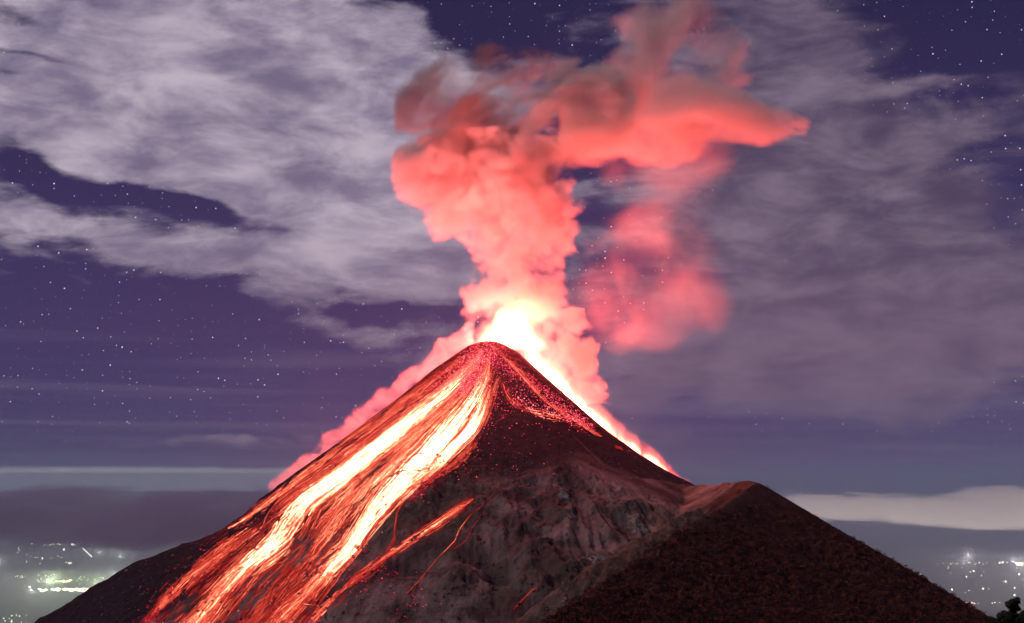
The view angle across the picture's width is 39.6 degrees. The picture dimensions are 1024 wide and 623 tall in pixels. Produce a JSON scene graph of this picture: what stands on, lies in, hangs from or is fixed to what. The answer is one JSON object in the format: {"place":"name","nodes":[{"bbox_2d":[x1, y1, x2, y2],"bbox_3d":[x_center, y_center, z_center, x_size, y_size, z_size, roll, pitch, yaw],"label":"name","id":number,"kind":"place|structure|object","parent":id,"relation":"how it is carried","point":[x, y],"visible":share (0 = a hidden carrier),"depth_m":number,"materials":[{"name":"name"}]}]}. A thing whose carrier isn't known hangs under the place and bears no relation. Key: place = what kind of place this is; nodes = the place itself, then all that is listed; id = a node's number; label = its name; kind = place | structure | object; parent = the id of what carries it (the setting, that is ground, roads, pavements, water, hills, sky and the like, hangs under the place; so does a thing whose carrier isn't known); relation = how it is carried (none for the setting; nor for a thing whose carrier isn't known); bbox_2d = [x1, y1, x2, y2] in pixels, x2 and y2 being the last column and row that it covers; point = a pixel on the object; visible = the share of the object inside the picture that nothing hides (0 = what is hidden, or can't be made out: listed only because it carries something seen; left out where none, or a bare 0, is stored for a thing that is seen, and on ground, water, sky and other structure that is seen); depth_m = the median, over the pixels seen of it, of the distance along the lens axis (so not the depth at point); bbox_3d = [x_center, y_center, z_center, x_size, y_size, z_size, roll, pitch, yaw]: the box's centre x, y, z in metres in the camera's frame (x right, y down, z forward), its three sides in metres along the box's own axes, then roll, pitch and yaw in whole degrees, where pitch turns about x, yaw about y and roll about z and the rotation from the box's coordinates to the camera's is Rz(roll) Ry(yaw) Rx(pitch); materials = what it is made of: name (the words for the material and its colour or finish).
{"place":"outdoors","nodes":[
{"label":"outdoors","id":0,"kind":"place"},
{"bbox_2d":[34,341,743,622],"bbox_3d":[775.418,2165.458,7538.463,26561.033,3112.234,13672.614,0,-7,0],"label":"volcano","id":1,"kind":"structure","parent":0,"point":[553,445],"depth_m":2487.02},
{"bbox_2d":[151,522,266,615],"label":"lava strands","id":2,"kind":"object","parent":1,"relation":"on","point":[201,567],"visible":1,"depth_m":2506.95},
{"bbox_2d":[144,342,484,622],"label":"lava strands","id":3,"kind":"object","parent":1,"relation":"on","point":[223,543],"visible":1,"depth_m":2703.39},
{"bbox_2d":[173,346,486,622],"bbox_3d":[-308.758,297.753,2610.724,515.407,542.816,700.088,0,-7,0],"label":"lava stream","id":4,"kind":"structure","parent":1,"relation":"on","point":[257,557],"depth_m":2624.93,"materials":[{"name":"orange liquid"}]},
{"bbox_2d":[228,343,482,528],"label":"lava strands","id":5,"kind":"object","parent":1,"relation":"on","point":[303,475],"visible":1,"depth_m":2840.83},
{"bbox_2d":[222,346,493,622],"bbox_3d":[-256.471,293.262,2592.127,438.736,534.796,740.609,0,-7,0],"label":"lava strands","id":6,"kind":"object","parent":1,"relation":"on","point":[387,466],"visible":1,"depth_m":2551.86},
{"bbox_2d":[145,341,598,621],"bbox_3d":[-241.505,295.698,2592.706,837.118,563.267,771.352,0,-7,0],"label":"embers","id":7,"kind":"object","parent":1,"relation":"on","point":[487,388],"visible":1,"depth_m":2868.96},
{"bbox_2d":[254,350,493,622],"bbox_3d":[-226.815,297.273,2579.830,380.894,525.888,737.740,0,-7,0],"label":"lava stream","id":8,"kind":"structure","parent":1,"relation":"on","point":[332,565],"depth_m":2495.78,"materials":[{"name":"orange liquid"}]},
{"bbox_2d":[309,496,473,621],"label":"lava stream","id":9,"kind":"structure","parent":1,"relation":"on","point":[351,581],"depth_m":2385.95,"materials":[{"name":"liquid"}]},
{"bbox_2d":[72,448,717,622],"bbox_3d":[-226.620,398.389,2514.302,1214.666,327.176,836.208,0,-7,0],"label":"boulders","id":10,"kind":"object","parent":1,"relation":"on","point":[476,562],"visible":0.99,"depth_m":2417.13,"materials":[{"name":"brown stone"}]},
{"bbox_2d":[386,488,407,552],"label":"lava thread","id":11,"kind":"object","parent":1,"relation":"on","point":[394,526],"visible":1,"depth_m":2444.98},
{"bbox_2d":[407,494,493,593],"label":"lava thread","id":12,"kind":"object","parent":1,"relation":"on","point":[452,542],"visible":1,"depth_m":2390.27},
{"bbox_2d":[409,382,494,489],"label":"lava stream","id":13,"kind":"structure","parent":1,"relation":"on","point":[462,439],"depth_m":2681.07,"materials":[{"name":"orange liquid"}]},
{"bbox_2d":[406,376,504,489],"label":"lava strands","id":14,"kind":"object","parent":1,"relation":"on","point":[453,463],"visible":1,"depth_m":2654.61},
{"bbox_2d":[501,382,583,427],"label":"lava stream","id":15,"kind":"structure","parent":1,"relation":"on","point":[516,405],"depth_m":2817.68,"materials":[{"name":"red liquid"}]},
{"bbox_2d":[489,343,629,451],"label":"lava strands","id":16,"kind":"object","parent":1,"relation":"on","point":[540,395],"visible":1,"depth_m":2877.09},
{"bbox_2d":[0,491,1023,622],"bbox_3d":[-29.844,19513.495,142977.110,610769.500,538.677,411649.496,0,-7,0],"label":"ground","id":17,"kind":"structure","parent":0,"point":[931,536],"depth_m":77712.64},
{"bbox_2d":[0,0,1023,490],"label":"sky","id":18,"kind":"structure","parent":0,"point":[777,244],"materials":[{"name":"purple"}]},
{"bbox_2d":[549,481,990,622],"bbox_3d":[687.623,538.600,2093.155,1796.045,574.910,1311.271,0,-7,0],"label":"ridge","id":19,"kind":"structure","parent":0,"point":[739,501],"depth_m":2190.05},
{"bbox_2d":[540,483,991,622],"bbox_3d":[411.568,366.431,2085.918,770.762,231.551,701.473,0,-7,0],"label":"shrubs","id":20,"kind":"object","parent":19,"relation":"on","point":[762,599],"visible":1,"depth_m":2083.12,"materials":[{"name":"brown plant"}]},
{"bbox_3d":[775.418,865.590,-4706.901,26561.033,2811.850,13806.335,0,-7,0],"label":"hill","id":21,"kind":"structure","parent":0,"visible":0},
{"bbox_2d":[989,617,1005,622],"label":"tree","id":22,"kind":"object","parent":21,"relation":"on","point":[994,620],"visible":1,"depth_m":137.60,"materials":[{"name":"black plant"}]},
{"bbox_2d":[996,597,1023,622],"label":"tree","id":23,"kind":"object","parent":21,"relation":"on","point":[1011,615],"visible":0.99,"depth_m":147.33,"materials":[{"name":"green plant"}]}
]}

